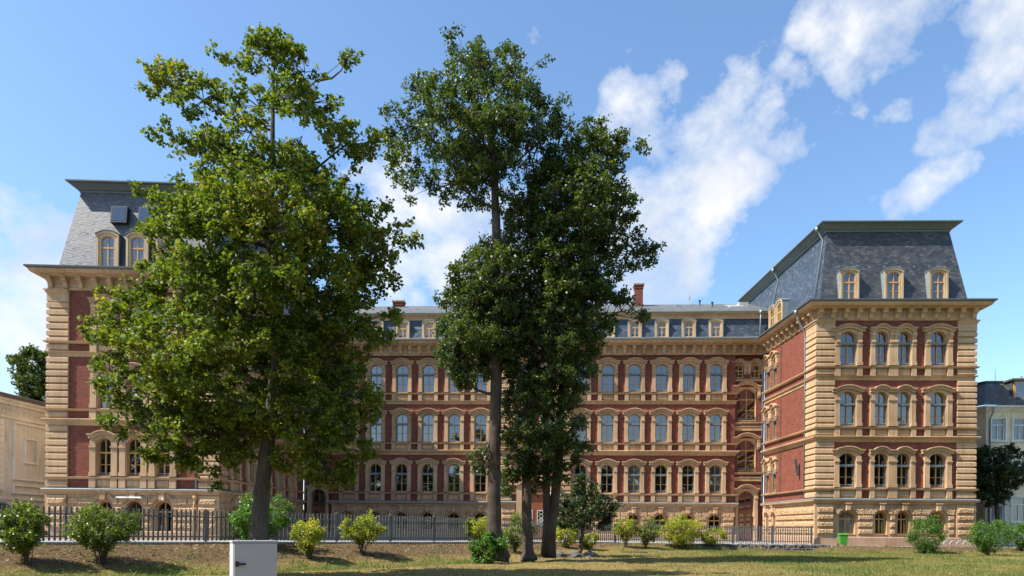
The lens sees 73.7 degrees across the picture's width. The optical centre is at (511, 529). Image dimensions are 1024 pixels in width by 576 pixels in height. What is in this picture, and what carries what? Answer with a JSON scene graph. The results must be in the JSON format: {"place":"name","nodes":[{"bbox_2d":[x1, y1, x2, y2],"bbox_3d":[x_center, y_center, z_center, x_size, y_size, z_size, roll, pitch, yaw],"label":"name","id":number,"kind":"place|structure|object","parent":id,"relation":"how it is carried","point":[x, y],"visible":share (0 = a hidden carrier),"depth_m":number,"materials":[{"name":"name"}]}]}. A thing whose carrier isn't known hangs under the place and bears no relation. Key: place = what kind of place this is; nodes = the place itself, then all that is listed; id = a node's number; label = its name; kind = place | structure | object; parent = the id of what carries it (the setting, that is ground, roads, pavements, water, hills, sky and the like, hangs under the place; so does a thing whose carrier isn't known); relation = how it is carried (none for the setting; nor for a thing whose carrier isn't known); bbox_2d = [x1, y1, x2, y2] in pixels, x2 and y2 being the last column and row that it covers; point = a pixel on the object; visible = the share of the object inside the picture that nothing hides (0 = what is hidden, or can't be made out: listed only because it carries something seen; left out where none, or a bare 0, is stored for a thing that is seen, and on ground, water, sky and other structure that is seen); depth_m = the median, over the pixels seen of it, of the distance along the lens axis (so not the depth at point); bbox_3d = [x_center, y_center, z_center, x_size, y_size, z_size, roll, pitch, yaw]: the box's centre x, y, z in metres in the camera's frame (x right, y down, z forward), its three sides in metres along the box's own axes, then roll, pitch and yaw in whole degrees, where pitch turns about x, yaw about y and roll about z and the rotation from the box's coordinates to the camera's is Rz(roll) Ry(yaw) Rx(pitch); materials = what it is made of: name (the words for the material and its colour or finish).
{"place":"outdoors","nodes":[
{"label":"outdoors","id":0,"kind":"place"},
{"bbox_2d":[0,538,1016,547],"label":"courtyard","id":1,"kind":"structure","parent":0,"point":[57,540],"depth_m":46.07,"materials":[{"name":"concrete"}]},
{"bbox_2d":[5,342,48,401],"bbox_3d":[-42.905,-9.233,62.394,5.040,15.374,5.593,0,0,33],"label":"dark tree","id":2,"kind":"object","parent":1,"relation":"on","point":[27,374],"visible":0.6,"depth_m":61.18,"materials":[{"name":"green plant"}]},
{"bbox_2d":[973,442,1023,538],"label":"dark tree","id":3,"kind":"object","parent":1,"relation":"on","point":[999,492],"visible":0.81,"depth_m":51.07,"materials":[{"name":"green plant"}]},
{"bbox_2d":[0,543,1023,575],"bbox_3d":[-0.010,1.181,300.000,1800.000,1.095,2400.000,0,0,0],"label":"ground","id":4,"kind":"structure","parent":0,"point":[112,561],"depth_m":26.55,"materials":[{"name":"green plant"}]},
{"bbox_2d":[0,391,48,535],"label":"cream building","id":5,"kind":"structure","parent":4,"relation":"on","point":[23,445],"depth_m":47.52,"materials":[{"name":"paint"}]},
{"bbox_2d":[0,498,53,565],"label":"shrub","id":6,"kind":"object","parent":4,"relation":"on","point":[21,540],"visible":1,"depth_m":20.91,"materials":[{"name":"green plant"}]},
{"bbox_2d":[58,502,146,564],"bbox_3d":[-13.391,0.131,22.155,2.550,2.077,1.887,0,0,0],"label":"shrub","id":7,"kind":"object","parent":4,"relation":"on","point":[86,537],"visible":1,"depth_m":21.95,"materials":[{"name":"green plant"}]},
{"bbox_2d":[0,553,479,575],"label":"ditch grass","id":8,"kind":"structure","parent":4,"relation":"on","point":[345,568],"depth_m":24.95,"materials":[{"name":"green plant"}]},
{"bbox_2d":[76,22,424,539],"bbox_3d":[-7.809,-6.965,20.493,8.171,15.927,7.417,0,0,-40],"label":"maple tree","id":9,"kind":"object","parent":4,"relation":"on","point":[195,362],"visible":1,"depth_m":19.84,"materials":[{"name":"green plant"}]},
{"bbox_2d":[229,540,277,575],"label":"utility cabinet","id":10,"kind":"object","parent":4,"relation":"on","point":[253,557],"visible":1,"depth_m":12.04,"materials":[{"name":"metal"}]},
{"bbox_2d":[226,491,295,539],"bbox_3d":[-10.097,-0.364,27.390,2.670,2.356,2.401,0,0,0],"label":"shrub","id":11,"kind":"object","parent":4,"relation":"on","point":[241,522],"visible":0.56,"depth_m":27.13,"materials":[{"name":"green plant"}]},
{"bbox_2d":[288,517,326,558],"bbox_3d":[-7.983,0.317,26.667,1.514,1.798,1.284,0,0,0],"label":"shrub","id":12,"kind":"object","parent":4,"relation":"on","point":[312,531],"visible":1,"depth_m":26.45,"materials":[{"name":"green plant"}]},
{"bbox_2d":[337,508,386,554],"bbox_3d":[-6.302,0.108,28.613,2.160,2.015,1.495,0,0,0],"label":"shrub","id":13,"kind":"object","parent":4,"relation":"on","point":[369,533],"visible":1,"depth_m":28.41,"materials":[{"name":"green plant"}]},
{"bbox_2d":[0,541,757,544],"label":"kerb","id":14,"kind":"structure","parent":4,"relation":"on","point":[297,543],"depth_m":28.82,"materials":[{"name":"concrete"}]},
{"bbox_2d":[0,504,812,543],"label":"picket fence","id":15,"kind":"object","parent":4,"relation":"on","point":[206,536],"visible":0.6,"depth_m":31.73,"materials":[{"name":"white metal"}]},
{"bbox_2d":[463,515,486,539],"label":"shrub","id":16,"kind":"object","parent":4,"relation":"on","point":[476,533],"visible":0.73,"depth_m":36.28,"materials":[{"name":"green plant"}]},
{"bbox_2d":[377,22,574,562],"bbox_3d":[-1.724,-10.110,30.135,7.446,23.186,6.300,0,0,38],"label":"alder tree","id":17,"kind":"object","parent":4,"relation":"on","point":[475,295],"visible":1,"depth_m":29.54,"materials":[{"name":"green plant"}]},
{"bbox_2d":[466,529,507,563],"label":"shrub","id":18,"kind":"object","parent":4,"relation":"on","point":[482,556],"visible":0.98,"depth_m":29.13,"materials":[{"name":"green plant"}]},
{"bbox_2d":[0,540,1014,575],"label":"bank weeds","id":19,"kind":"object","parent":4,"relation":"on","point":[425,555],"visible":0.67,"depth_m":29.20,"materials":[{"name":"green plant"}]},
{"bbox_2d":[23,179,997,546],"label":"school building","id":20,"kind":"structure","parent":4,"relation":"on","point":[831,365],"depth_m":48.43,"materials":[{"name":"red brick"}]},
{"bbox_2d":[86,430,118,487],"bbox_3d":[-25.555,-4.382,42.772,1.920,3.610,0.570,0,0,-2],"label":"window","id":21,"kind":"structure","parent":20,"relation":"in","point":[103,448],"depth_m":42.71,"materials":[{"name":"beige stone"}]},
{"bbox_2d":[87,362,118,418],"bbox_3d":[-25.519,-8.632,42.772,1.920,3.610,0.570,0,0,-2],"label":"window","id":22,"kind":"structure","parent":20,"relation":"in","point":[95,400],"depth_m":42.65,"materials":[{"name":"beige stone"}]},
{"bbox_2d":[87,294,119,351],"bbox_3d":[-25.483,-12.842,42.772,1.920,3.610,0.570,0,0,-2],"label":"window","id":23,"kind":"structure","parent":20,"relation":"in","point":[94,348],"depth_m":42.61,"materials":[{"name":"beige stone"}]},
{"bbox_2d":[110,206,129,224],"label":"roof window","id":24,"kind":"structure","parent":20,"relation":"in","point":[120,215],"depth_m":43.36,"materials":[{"name":"blue plastic"}]},
{"bbox_2d":[118,431,147,487],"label":"window","id":25,"kind":"structure","parent":20,"relation":"in","point":[129,466],"depth_m":42.78,"materials":[{"name":"beige stone"}]},
{"bbox_2d":[119,362,148,418],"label":"window","id":26,"kind":"structure","parent":20,"relation":"in","point":[132,365],"depth_m":42.76,"materials":[{"name":"beige stone"}]},
{"bbox_2d":[147,433,176,488],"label":"window","id":27,"kind":"structure","parent":20,"relation":"in","point":[168,471],"depth_m":42.84,"materials":[{"name":"beige stone"}]},
{"bbox_2d":[155,500,170,530],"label":"basement window","id":28,"kind":"structure","parent":20,"relation":"in","point":[160,504],"depth_m":43.34,"materials":[{"name":"beige stone"}]},
{"bbox_2d":[228,439,242,491],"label":"window","id":29,"kind":"structure","parent":20,"relation":"in","point":[234,476],"depth_m":45.71,"materials":[{"name":"beige stone"}]},
{"bbox_2d":[246,446,258,493],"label":"window","id":30,"kind":"structure","parent":20,"relation":"in","point":[251,469],"depth_m":48.26,"materials":[{"name":"beige stone"}]},
{"bbox_2d":[274,450,286,496],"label":"window","id":31,"kind":"structure","parent":20,"relation":"in","point":[279,478],"depth_m":53.64,"materials":[{"name":"beige stone"}]},
{"bbox_2d":[287,456,297,498],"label":"window","id":32,"kind":"structure","parent":20,"relation":"in","point":[292,482],"depth_m":56.26,"materials":[{"name":"beige stone"}]},
{"bbox_2d":[305,482,328,536],"bbox_3d":[-16.700,-1.672,58.889,2.130,4.780,0.730,0,0,3],"label":"stair door","id":33,"kind":"structure","parent":20,"relation":"in","point":[317,499],"depth_m":59.12,"materials":[{"name":"beige stone"}]},
{"bbox_2d":[337,458,360,499],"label":"window","id":34,"kind":"structure","parent":20,"relation":"in","point":[353,488],"depth_m":58.29,"materials":[{"name":"beige stone"}]},
{"bbox_2d":[364,458,386,499],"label":"window","id":35,"kind":"structure","parent":20,"relation":"in","point":[374,469],"depth_m":58.23,"materials":[{"name":"beige stone"}]},
{"bbox_2d":[364,358,387,400],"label":"window","id":36,"kind":"structure","parent":20,"relation":"in","point":[377,366],"depth_m":58.24,"materials":[{"name":"beige stone"}]},
{"bbox_2d":[365,409,387,449],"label":"window","id":37,"kind":"structure","parent":20,"relation":"in","point":[378,434],"depth_m":58.22,"materials":[{"name":"beige stone"}]},
{"bbox_2d":[389,458,412,500],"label":"window","id":38,"kind":"structure","parent":20,"relation":"in","point":[401,467],"depth_m":58.12,"materials":[{"name":"beige stone"}]},
{"bbox_2d":[389,408,413,449],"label":"window","id":39,"kind":"structure","parent":20,"relation":"in","point":[401,420],"depth_m":58.12,"materials":[{"name":"beige stone"}]},
{"bbox_2d":[390,358,413,400],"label":"window","id":40,"kind":"structure","parent":20,"relation":"in","point":[401,367],"depth_m":58.09,"materials":[{"name":"beige stone"}]},
{"bbox_2d":[415,458,439,500],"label":"window","id":41,"kind":"structure","parent":20,"relation":"in","point":[427,470],"depth_m":58.03,"materials":[{"name":"beige stone"}]},
{"bbox_2d":[416,408,439,449],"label":"window","id":42,"kind":"structure","parent":20,"relation":"in","point":[427,417],"depth_m":58.02,"materials":[{"name":"beige stone"}]},
{"bbox_2d":[416,358,439,400],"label":"window","id":43,"kind":"structure","parent":20,"relation":"in","point":[428,368],"depth_m":58.00,"materials":[{"name":"beige stone"}]},
{"bbox_2d":[442,458,465,500],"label":"window","id":44,"kind":"structure","parent":20,"relation":"in","point":[453,467],"depth_m":57.92,"materials":[{"name":"beige stone"}]},
{"bbox_2d":[442,408,465,449],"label":"window","id":45,"kind":"structure","parent":20,"relation":"in","point":[453,417],"depth_m":57.90,"materials":[{"name":"beige stone"}]},
{"bbox_2d":[443,363,464,400],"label":"window","id":46,"kind":"structure","parent":20,"relation":"in","point":[449,385],"depth_m":57.88,"materials":[{"name":"beige stone"}]},
{"bbox_2d":[468,458,487,500],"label":"window","id":47,"kind":"structure","parent":20,"relation":"in","point":[478,483],"depth_m":57.83,"materials":[{"name":"beige stone"}]},
{"bbox_2d":[468,408,489,449],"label":"window","id":48,"kind":"structure","parent":20,"relation":"in","point":[480,417],"depth_m":57.83,"materials":[{"name":"beige stone"}]},
{"bbox_2d":[469,359,490,400],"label":"window","id":49,"kind":"structure","parent":20,"relation":"in","point":[482,386],"depth_m":57.79,"materials":[{"name":"beige stone"}]},
{"bbox_2d":[522,485,542,537],"bbox_3d":[1.908,-1.409,57.110,2.200,4.550,0.142,0,0,3],"label":"entrance door","id":50,"kind":"structure","parent":20,"relation":"in","point":[537,503],"depth_m":57.09,"materials":[{"name":"brown wood"}]},
{"bbox_2d":[570,458,592,501],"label":"window","id":51,"kind":"structure","parent":20,"relation":"in","point":[584,467],"depth_m":57.41,"materials":[{"name":"beige stone"}]},
{"bbox_2d":[571,408,592,449],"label":"window","id":52,"kind":"structure","parent":20,"relation":"in","point":[586,433],"depth_m":57.41,"materials":[{"name":"beige stone"}]},
{"bbox_2d":[595,458,619,501],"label":"window","id":53,"kind":"structure","parent":20,"relation":"in","point":[607,471],"depth_m":57.34,"materials":[{"name":"beige stone"}]},
{"bbox_2d":[595,408,619,449],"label":"window","id":54,"kind":"structure","parent":20,"relation":"in","point":[607,422],"depth_m":57.31,"materials":[{"name":"beige stone"}]},
{"bbox_2d":[596,357,620,400],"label":"window","id":55,"kind":"structure","parent":20,"relation":"in","point":[608,378],"depth_m":57.30,"materials":[{"name":"beige stone"}]},
{"bbox_2d":[622,459,646,501],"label":"window","id":56,"kind":"structure","parent":20,"relation":"in","point":[634,471],"depth_m":57.20,"materials":[{"name":"beige stone"}]},
{"bbox_2d":[622,408,646,449],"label":"window","id":57,"kind":"structure","parent":20,"relation":"in","point":[634,418],"depth_m":57.20,"materials":[{"name":"beige stone"}]},
{"bbox_2d":[623,357,647,400],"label":"window","id":58,"kind":"structure","parent":20,"relation":"in","point":[635,366],"depth_m":57.20,"materials":[{"name":"beige stone"}]},
{"bbox_2d":[649,459,673,501],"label":"window","id":59,"kind":"structure","parent":20,"relation":"in","point":[661,471],"depth_m":57.10,"materials":[{"name":"beige stone"}]},
{"bbox_2d":[649,408,673,450],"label":"window","id":60,"kind":"structure","parent":20,"relation":"in","point":[661,418],"depth_m":57.10,"materials":[{"name":"beige stone"}]},
{"bbox_2d":[650,357,674,400],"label":"window","id":61,"kind":"structure","parent":20,"relation":"in","point":[662,374],"depth_m":57.10,"materials":[{"name":"beige stone"}]},
{"bbox_2d":[676,459,700,501],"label":"window","id":62,"kind":"structure","parent":20,"relation":"in","point":[688,469],"depth_m":57.01,"materials":[{"name":"beige stone"}]},
{"bbox_2d":[676,408,701,450],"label":"window","id":63,"kind":"structure","parent":20,"relation":"in","point":[688,418],"depth_m":57.02,"materials":[{"name":"beige stone"}]},
{"bbox_2d":[677,357,701,400],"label":"window","id":64,"kind":"structure","parent":20,"relation":"in","point":[689,367],"depth_m":57.01,"materials":[{"name":"beige stone"}]},
{"bbox_2d":[703,459,728,502],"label":"window","id":65,"kind":"structure","parent":20,"relation":"in","point":[715,469],"depth_m":56.91,"materials":[{"name":"beige stone"}]},
{"bbox_2d":[704,408,728,450],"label":"window","id":66,"kind":"structure","parent":20,"relation":"in","point":[716,420],"depth_m":56.90,"materials":[{"name":"beige stone"}]},
{"bbox_2d":[704,357,729,400],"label":"window","id":67,"kind":"structure","parent":20,"relation":"in","point":[716,367],"depth_m":56.90,"materials":[{"name":"beige stone"}]},
{"bbox_2d":[734,484,759,540],"bbox_3d":[19.597,-1.363,57.227,2.130,4.780,0.730,0,0,3],"label":"stair door","id":68,"kind":"structure","parent":20,"relation":"in","point":[746,513],"depth_m":57.47,"materials":[{"name":"brown wood"}]},
{"bbox_2d":[733,432,761,471],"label":"window","id":69,"kind":"structure","parent":20,"relation":"in","point":[746,458],"depth_m":57.38,"materials":[{"name":"beige stone"}]},
{"bbox_2d":[734,381,761,420],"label":"window","id":70,"kind":"structure","parent":20,"relation":"in","point":[747,395],"depth_m":57.36,"materials":[{"name":"beige stone"}]},
{"bbox_2d":[747,358,763,377],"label":"window","id":71,"kind":"structure","parent":20,"relation":"in","point":[755,366],"depth_m":57.12,"materials":[{"name":"beige stone"}]},
{"bbox_2d":[767,456,777,492],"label":"window","id":72,"kind":"structure","parent":20,"relation":"in","point":[773,461],"depth_m":54.97,"materials":[{"name":"beige stone"}]},
{"bbox_2d":[768,403,778,439],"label":"window","id":73,"kind":"structure","parent":20,"relation":"in","point":[773,408],"depth_m":54.96,"materials":[{"name":"beige stone"}]},
{"bbox_2d":[839,510,855,534],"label":"basement window","id":74,"kind":"structure","parent":20,"relation":"in","point":[846,518],"depth_m":47.91,"materials":[{"name":"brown wood"}]},
{"bbox_2d":[831,446,865,497],"bbox_3d":[23.313,-3.967,47.495,2.290,3.610,0.570,0,0,2],"label":"window","id":75,"kind":"structure","parent":20,"relation":"in","point":[847,460],"depth_m":47.46,"materials":[{"name":"beige stone"}]},
{"bbox_2d":[832,384,866,435],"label":"window","id":76,"kind":"structure","parent":20,"relation":"in","point":[848,399],"depth_m":47.45,"materials":[{"name":"beige stone"}]},
{"bbox_2d":[832,323,866,375],"bbox_3d":[23.385,-12.427,47.495,2.290,3.610,0.570,0,0,2],"label":"window","id":77,"kind":"structure","parent":20,"relation":"in","point":[848,337],"depth_m":47.43,"materials":[{"name":"beige stone"}]},
{"bbox_2d":[868,446,893,497],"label":"window","id":78,"kind":"structure","parent":20,"relation":"in","point":[880,458],"depth_m":47.39,"materials":[{"name":"beige stone"}]},
{"bbox_2d":[869,384,893,435],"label":"window","id":79,"kind":"structure","parent":20,"relation":"in","point":[880,396],"depth_m":47.39,"materials":[{"name":"beige stone"}]},
{"bbox_2d":[875,511,887,534],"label":"basement window","id":80,"kind":"structure","parent":20,"relation":"in","point":[880,516],"depth_m":47.81,"materials":[{"name":"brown wood"}]},
{"bbox_2d":[869,323,894,375],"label":"window","id":81,"kind":"structure","parent":20,"relation":"in","point":[882,335],"depth_m":47.36,"materials":[{"name":"beige stone"}]},
{"bbox_2d":[897,511,909,534],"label":"basement window","id":82,"kind":"structure","parent":20,"relation":"in","point":[903,516],"depth_m":47.75,"materials":[{"name":"brown wood"}]},
{"bbox_2d":[892,446,917,497],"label":"window","id":83,"kind":"structure","parent":20,"relation":"in","point":[904,458],"depth_m":47.33,"materials":[{"name":"beige stone"}]},
{"bbox_2d":[892,384,917,435],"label":"window","id":84,"kind":"structure","parent":20,"relation":"in","point":[904,396],"depth_m":47.33,"materials":[{"name":"beige stone"}]},
{"bbox_2d":[893,323,918,375],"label":"window","id":85,"kind":"structure","parent":20,"relation":"in","point":[905,338],"depth_m":47.32,"materials":[{"name":"beige stone"}]},
{"bbox_2d":[920,446,956,498],"bbox_3d":[29.488,-3.914,47.325,2.290,3.610,0.570,0,0,2],"label":"window","id":86,"kind":"structure","parent":20,"relation":"in","point":[937,460],"depth_m":47.27,"materials":[{"name":"beige stone"}]},
{"bbox_2d":[921,384,956,435],"bbox_3d":[29.524,-8.164,47.325,2.290,3.610,0.570,0,0,2],"label":"window","id":87,"kind":"structure","parent":20,"relation":"in","point":[938,399],"depth_m":47.28,"materials":[{"name":"beige stone"}]},
{"bbox_2d":[921,323,957,375],"bbox_3d":[29.560,-12.374,47.325,2.290,3.610,0.570,0,0,2],"label":"window","id":88,"kind":"structure","parent":20,"relation":"in","point":[938,338],"depth_m":47.26,"materials":[{"name":"beige stone"}]},
{"bbox_2d":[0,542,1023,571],"bbox_3d":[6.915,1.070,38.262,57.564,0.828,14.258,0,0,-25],"label":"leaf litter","id":89,"kind":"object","parent":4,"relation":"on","point":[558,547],"visible":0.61,"depth_m":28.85,"materials":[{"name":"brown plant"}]},
{"bbox_2d":[501,512,541,551],"bbox_3d":[0.355,0.192,35.180,2.040,2.176,1.936,0,0,32],"label":"shrub","id":90,"kind":"object","parent":4,"relation":"on","point":[514,541],"visible":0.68,"depth_m":35.08,"materials":[{"name":"green plant"}]},
{"bbox_2d":[556,525,579,547],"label":"shrub","id":91,"kind":"object","parent":4,"relation":"on","point":[569,539],"visible":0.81,"depth_m":40.62,"materials":[{"name":"green plant"}]},
{"bbox_2d":[565,551,584,557],"bbox_3d":[3.195,1.416,35.277,1.116,0.571,0.886,0,0,31],"label":"boulder","id":92,"kind":"object","parent":4,"relation":"on","point":[573,554],"visible":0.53,"depth_m":35.04,"materials":[{"name":"stone"}]},
{"bbox_2d":[498,114,666,561],"bbox_3d":[2.697,-8.621,31.094,7.232,20.238,5.965,0,0,-33],"label":"alder tree","id":93,"kind":"object","parent":4,"relation":"on","point":[570,286],"visible":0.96,"depth_m":30.25,"materials":[{"name":"green plant"}]},
{"bbox_2d":[612,516,638,547],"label":"shrub","id":94,"kind":"object","parent":4,"relation":"on","point":[627,534],"visible":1,"depth_m":43.55,"materials":[{"name":"green plant"}]},
{"bbox_2d":[634,517,660,548],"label":"shrub","id":95,"kind":"object","parent":4,"relation":"on","point":[646,534],"visible":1,"depth_m":43.69,"materials":[{"name":"green plant"}]},
{"bbox_2d":[656,512,705,548],"bbox_3d":[11.392,0.070,45.385,2.975,2.536,2.746,0,0,45],"label":"shrub","id":96,"kind":"object","parent":4,"relation":"on","point":[687,530],"visible":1,"depth_m":45.18,"materials":[{"name":"green plant"}]},
{"bbox_2d":[696,526,727,545],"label":"shrub","id":97,"kind":"object","parent":4,"relation":"on","point":[711,540],"visible":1,"depth_m":45.53,"materials":[{"name":"green plant"}]},
{"bbox_2d":[758,543,829,549],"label":"gabion wall","id":98,"kind":"structure","parent":4,"relation":"on","point":[799,546],"depth_m":45.67,"materials":[{"name":"stone"}]},
{"bbox_2d":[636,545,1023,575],"bbox_3d":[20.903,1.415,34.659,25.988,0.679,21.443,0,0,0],"label":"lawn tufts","id":99,"kind":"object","parent":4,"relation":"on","point":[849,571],"visible":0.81,"depth_m":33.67,"materials":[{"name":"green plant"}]},
{"bbox_2d":[904,514,950,553],"bbox_3d":[25.666,0.413,42.160,2.809,2.688,2.221,0,0,0],"label":"shrub","id":100,"kind":"object","parent":4,"relation":"on","point":[923,545],"visible":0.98,"depth_m":42.02,"materials":[{"name":"green plant"}]},
{"bbox_2d":[963,519,1016,554],"bbox_3d":[28.475,0.521,40.676,2.776,2.270,2.234,0,0,0],"label":"shrub","id":101,"kind":"object","parent":4,"relation":"on","point":[991,541],"visible":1,"depth_m":40.54,"materials":[{"name":"green plant"}]},
{"bbox_2d":[974,367,1023,547],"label":"cream house","id":102,"kind":"structure","parent":4,"relation":"on","point":[999,417],"depth_m":54.70,"materials":[{"name":"beige paint"}]},
{"bbox_2d":[991,417,1008,441],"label":"window","id":103,"kind":"structure","parent":102,"relation":"in","point":[998,424],"depth_m":54.80,"materials":[{"name":"white glass"}]},
{"bbox_2d":[1009,496,1023,522],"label":"window","id":104,"kind":"structure","parent":102,"relation":"in","point":[1017,502],"depth_m":54.76,"materials":[{"name":"white glass"}]},
{"bbox_2d":[1011,417,1023,441],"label":"window","id":105,"kind":"structure","parent":102,"relation":"in","point":[1017,422],"depth_m":54.76,"materials":[{"name":"white glass"}]},
{"bbox_2d":[1002,521,1023,550],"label":"shrub","id":106,"kind":"object","parent":4,"relation":"on","point":[1019,529],"visible":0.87,"depth_m":43.26,"materials":[{"name":"green plant"}]},
{"bbox_2d":[0,0,1023,521],"label":"sky","id":107,"kind":"structure","parent":0,"point":[766,122],"materials":[{"name":"blue"}]},
{"bbox_2d":[557,472,624,553],"bbox_3d":[4.016,-0.844,35.422,3.723,4.249,2.586,0,0,0],"label":"young tree","id":108,"kind":"object","parent":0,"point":[565,511],"visible":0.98,"depth_m":35.37,"materials":[{"name":"green plant"}]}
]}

